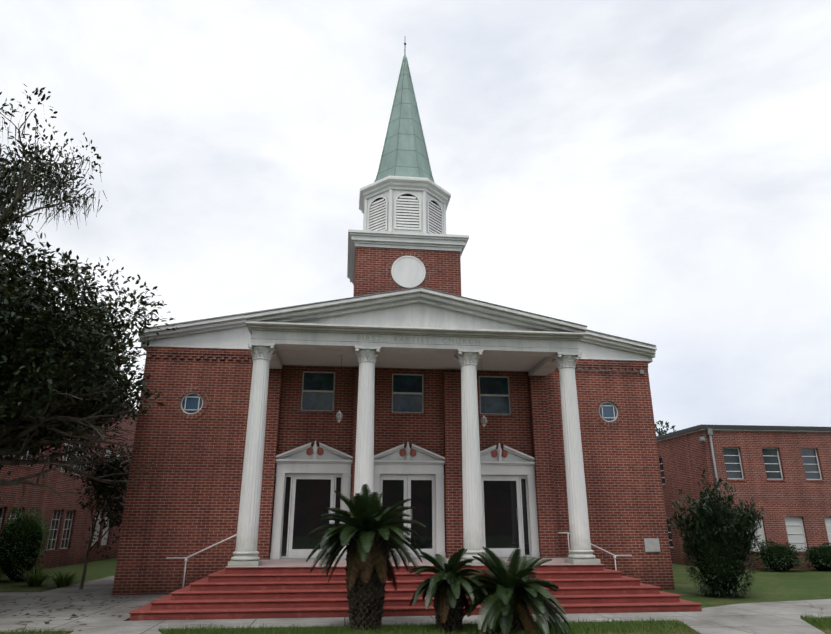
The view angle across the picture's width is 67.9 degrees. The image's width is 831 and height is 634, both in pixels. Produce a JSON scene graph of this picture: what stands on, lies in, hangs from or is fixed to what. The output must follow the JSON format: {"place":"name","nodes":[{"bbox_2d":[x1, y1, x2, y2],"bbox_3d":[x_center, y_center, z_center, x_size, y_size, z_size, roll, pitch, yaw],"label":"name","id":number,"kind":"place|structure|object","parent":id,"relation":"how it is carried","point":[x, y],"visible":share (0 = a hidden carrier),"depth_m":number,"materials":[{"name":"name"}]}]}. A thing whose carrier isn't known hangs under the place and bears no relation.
{"place":"outdoors","nodes":[
{"label":"outdoors","id":0,"kind":"place"},
{"bbox_2d":[70,629,161,633],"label":"sidewalk","id":1,"kind":"structure","parent":0,"point":[156,631],"depth_m":9.82,"materials":[{"name":"grey concrete"}]},
{"bbox_2d":[0,611,729,633],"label":"sidewalk","id":2,"kind":"structure","parent":0,"point":[144,625],"depth_m":10.93,"materials":[{"name":"grey concrete"}]},
{"bbox_2d":[0,558,830,633],"bbox_3d":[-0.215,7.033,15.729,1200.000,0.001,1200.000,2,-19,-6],"label":"lawn ground","id":3,"kind":"structure","parent":0,"point":[795,585],"depth_m":17.86,"materials":[{"name":"green plant"}]},
{"bbox_2d":[0,505,52,582],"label":"round bush","id":4,"kind":"object","parent":3,"relation":"on","point":[21,544],"visible":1,"depth_m":18.85,"materials":[{"name":"green plant"}]},
{"bbox_2d":[10,564,56,585],"bbox_3d":[-10.818,7.349,17.564,1.468,0.565,1.488,2,-19,-6],"label":"liriope clump","id":5,"kind":"object","parent":3,"relation":"on","point":[37,579],"visible":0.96,"depth_m":17.40,"materials":[{"name":"green plant"}]},
{"bbox_2d":[23,563,45,580],"bbox_3d":[-12.115,7.970,19.287,1.260,0.480,1.198,2,-19,-6],"label":"liriope clump","id":6,"kind":"object","parent":3,"relation":"on","point":[33,571],"visible":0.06,"depth_m":19.14,"materials":[{"name":"green plant"}]},
{"bbox_2d":[43,568,81,587],"bbox_3d":[-9.741,7.199,17.076,1.296,0.540,1.416,2,-19,-6],"label":"liriope clump","id":7,"kind":"object","parent":3,"relation":"on","point":[62,581],"visible":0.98,"depth_m":16.94,"materials":[{"name":"green plant"}]},
{"bbox_2d":[0,402,137,574],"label":"brick building","id":8,"kind":"structure","parent":3,"relation":"on","point":[71,523],"depth_m":25.65,"materials":[{"name":"red brick"}]},
{"bbox_2d":[0,575,168,622],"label":"pavement","id":9,"kind":"structure","parent":3,"relation":"on","point":[99,591],"depth_m":13.38,"materials":[{"name":"grey concrete"}]},
{"bbox_2d":[0,594,157,630],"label":"fallen leaves","id":10,"kind":"object","parent":9,"relation":"on","point":[65,607],"visible":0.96,"depth_m":11.90,"materials":[{"name":"brown plant"}]},
{"bbox_2d":[62,439,132,588],"bbox_3d":[-8.927,5.381,17.472,2.450,4.353,3.208,11,-21,-29],"label":"small tree","id":11,"kind":"object","parent":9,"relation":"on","point":[105,491],"visible":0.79,"depth_m":17.67,"materials":[{"name":"green plant"}]},
{"bbox_2d":[0,83,177,538],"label":"tree","id":12,"kind":"object","parent":3,"relation":"on","point":[58,364],"visible":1,"depth_m":13.25,"materials":[{"name":"green plant"}]},
{"bbox_2d":[306,484,425,631],"bbox_3d":[-0.866,4.112,10.592,1.915,2.379,1.934,16,-24,-39],"label":"palm tree","id":13,"kind":"object","parent":3,"relation":"on","point":[366,534],"visible":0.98,"depth_m":10.30,"materials":[{"name":"green plant"}]},
{"bbox_2d":[112,246,674,594],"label":"church brick walls","id":14,"kind":"structure","parent":3,"relation":"on","point":[187,504],"depth_m":16.83,"materials":[{"name":"red brick"}]},
{"bbox_2d":[181,392,202,413],"bbox_3d":[-6.034,2.337,16.665,0.600,0.600,0.030,2,-19,-6],"label":"round window","id":15,"kind":"structure","parent":14,"relation":"attached to","point":[192,403],"depth_m":16.68,"materials":[{"name":"white paint"}]},
{"bbox_2d":[270,440,352,558],"bbox_3d":[-2.696,4.737,16.180,2.140,3.000,0.280,2,-19,-6],"label":"entrance door","id":16,"kind":"structure","parent":14,"relation":"attached to","point":[310,488],"depth_m":16.24,"materials":[{"name":"white paint"}]},
{"bbox_2d":[300,371,334,413],"bbox_3d":[-2.703,2.092,17.123,0.940,1.185,0.130,2,-19,-6],"label":"window","id":17,"kind":"structure","parent":14,"relation":"attached to","point":[318,391],"depth_m":17.15,"materials":[{"name":"glass"}]},
{"bbox_2d":[138,297,656,363],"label":"roof gable trim","id":18,"kind":"structure","parent":14,"relation":"on","point":[228,332],"depth_m":17.26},
{"bbox_2d":[347,176,468,287],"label":"tower belfry cornice","id":19,"kind":"structure","parent":14,"relation":"on","point":[400,212],"depth_m":19.49,"materials":[{"name":"white paint"}]},
{"bbox_2d":[374,43,434,182],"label":"spire","id":20,"kind":"structure","parent":19,"relation":"on","point":[404,153],"depth_m":21.20,"materials":[{"name":"green metal"}]},
{"bbox_2d":[391,373,424,414],"bbox_3d":[-0.218,2.182,17.389,0.940,1.185,0.130,2,-19,-6],"label":"window","id":21,"kind":"structure","parent":14,"relation":"attached to","point":[407,394],"depth_m":17.41,"materials":[{"name":"glass"}]},
{"bbox_2d":[373,442,445,557],"bbox_3d":[-0.212,4.827,16.446,2.140,3.000,0.280,2,-19,-6],"label":"entrance door","id":22,"kind":"structure","parent":14,"relation":"attached to","point":[415,473],"depth_m":16.56,"materials":[{"name":"white paint"}]},
{"bbox_2d":[244,287,587,375],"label":"pediment","id":23,"kind":"structure","parent":14,"relation":"attached to","point":[325,333],"depth_m":15.18,"materials":[{"name":"white paint"}]},
{"bbox_2d":[336,355,342,421],"bbox_3d":[-1.948,1.858,15.980,0.166,1.766,0.145,2,-19,-6],"label":"pendant lantern","id":24,"kind":"object","parent":23,"relation":"hanging from","point":[339,415],"visible":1,"depth_m":15.73,"materials":[{"name":"white glass"}]},
{"bbox_2d":[358,335,479,343],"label":"frieze letter ghosts","id":25,"kind":"object","parent":23,"relation":"attached to","point":[421,339],"visible":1,"depth_m":15.02,"materials":[{"name":"grey paint"}]},
{"bbox_2d":[480,359,486,426],"bbox_3d":[1.788,2.016,16.372,0.166,1.816,0.145,2,-19,-6],"label":"pendant lantern","id":26,"kind":"object","parent":23,"relation":"hanging from","point":[483,420],"visible":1,"depth_m":16.11,"materials":[{"name":"white glass"}]},
{"bbox_2d":[479,376,511,416],"bbox_3d":[2.266,2.271,17.655,0.940,1.185,0.130,2,-19,-6],"label":"window","id":27,"kind":"structure","parent":14,"relation":"attached to","point":[494,393],"depth_m":17.68,"materials":[{"name":"glass"}]},
{"bbox_2d":[480,443,539,557],"bbox_3d":[2.321,4.918,16.718,2.140,3.000,0.280,2,-19,-6],"label":"entrance door","id":28,"kind":"structure","parent":14,"relation":"attached to","point":[509,512],"depth_m":16.76,"materials":[{"name":"white paint"}]},
{"bbox_2d":[599,402,617,421],"bbox_3d":[5.592,2.754,17.911,0.600,0.600,0.030,2,-19,-6],"label":"round window","id":29,"kind":"structure","parent":14,"relation":"attached to","point":[608,411],"depth_m":17.92,"materials":[{"name":"glass"}]},
{"bbox_2d":[579,370,643,373],"bbox_3d":[5.524,1.612,18.090,2.520,0.220,0.177,2,-19,-7],"label":"floodlight conduit","id":30,"kind":"object","parent":14,"relation":"attached to","point":[641,371],"depth_m":18.22,"materials":[{"name":"grey"}]},
{"bbox_2d":[644,538,659,551],"bbox_3d":[6.434,6.212,16.788,0.420,0.350,0.056,2,-19,-6],"label":"wall plaque","id":31,"kind":"object","parent":14,"relation":"attached to","point":[651,544],"visible":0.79,"depth_m":16.77,"materials":[{"name":"stone"}]},
{"bbox_2d":[129,557,701,620],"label":"porch steps","id":32,"kind":"structure","parent":3,"relation":"on","point":[281,588],"depth_m":12.27,"materials":[{"name":"red paint"}]},
{"bbox_2d":[166,534,236,587],"bbox_3d":[-5.139,6.053,15.290,1.950,1.340,0.340,2,-19,-6],"label":"handrail","id":33,"kind":"object","parent":32,"relation":"on","point":[185,559],"visible":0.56,"depth_m":15.13,"materials":[{"name":"white metal"}]},
{"bbox_2d":[228,342,277,566],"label":"portico column","id":34,"kind":"structure","parent":32,"relation":"on","point":[245,552],"depth_m":13.77,"materials":[{"name":"white paint"}]},
{"bbox_2d":[354,345,380,499],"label":"portico column","id":35,"kind":"structure","parent":32,"relation":"on","point":[366,357],"depth_m":14.36,"materials":[{"name":"white paint"}]},
{"bbox_2d":[453,348,485,564],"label":"portico column","id":36,"kind":"structure","parent":32,"relation":"on","point":[473,541],"depth_m":14.34,"materials":[{"name":"white paint"}]},
{"bbox_2d":[549,351,600,563],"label":"portico column","id":37,"kind":"structure","parent":32,"relation":"on","point":[581,551],"depth_m":14.57,"materials":[{"name":"white paint"}]},
{"bbox_2d":[557,532,631,570],"bbox_3d":[4.748,6.408,16.349,1.950,1.340,0.340,2,-19,-6],"label":"handrail","id":38,"kind":"object","parent":32,"relation":"on","point":[614,556],"visible":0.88,"depth_m":16.30,"materials":[{"name":"white metal"}]},
{"bbox_2d":[655,420,677,435],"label":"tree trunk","id":39,"kind":"object","parent":3,"relation":"on","point":[661,432],"visible":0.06,"depth_m":60.09,"materials":[{"name":"green plant"}]},
{"bbox_2d":[665,467,766,597],"bbox_3d":[7.386,5.423,15.486,2.174,3.236,2.195,2,-19,-6],"label":"bush","id":40,"kind":"object","parent":3,"relation":"on","point":[717,539],"visible":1,"depth_m":14.96,"materials":[{"name":"green plant"}]},
{"bbox_2d":[656,424,830,568],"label":"brick building","id":41,"kind":"structure","parent":3,"relation":"on","point":[781,475],"depth_m":25.31,"materials":[{"name":"red brick"}]},
{"bbox_2d":[753,539,805,571],"bbox_3d":[13.526,8.919,22.990,1.966,1.270,1.577,2,-19,-6],"label":"bush","id":42,"kind":"object","parent":3,"relation":"on","point":[775,557],"visible":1,"depth_m":22.69,"materials":[{"name":"green plant"}]},
{"bbox_2d":[798,542,830,570],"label":"bush","id":43,"kind":"object","parent":3,"relation":"on","point":[818,557],"visible":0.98,"depth_m":22.95,"materials":[{"name":"green plant"}]},
{"bbox_2d":[0,0,830,436],"label":"sky","id":44,"kind":"structure","parent":0,"point":[655,172],"materials":[{"name":"white"}]},
{"bbox_2d":[0,612,830,633],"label":"lawn","id":45,"kind":"structure","parent":0,"point":[828,630],"depth_m":10.09,"materials":[{"name":"green plant"}]},
{"bbox_2d":[408,548,489,633],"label":"sago palm","id":46,"kind":"object","parent":45,"relation":"on","point":[446,586],"visible":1,"depth_m":9.98,"materials":[{"name":"green plant"}]},
{"bbox_2d":[463,546,571,633],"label":"sago palm","id":47,"kind":"object","parent":45,"relation":"on","point":[514,591],"visible":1,"depth_m":9.74,"materials":[{"name":"green plant"}]},
{"bbox_2d":[679,618,824,633],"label":"walkway","id":48,"kind":"structure","parent":0,"point":[768,626],"depth_m":10.40,"materials":[{"name":"grey concrete"}]},
{"bbox_2d":[702,599,830,618],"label":"walkway","id":49,"kind":"structure","parent":0,"point":[777,610],"depth_m":12.45,"materials":[{"name":"grey concrete"}]}
]}

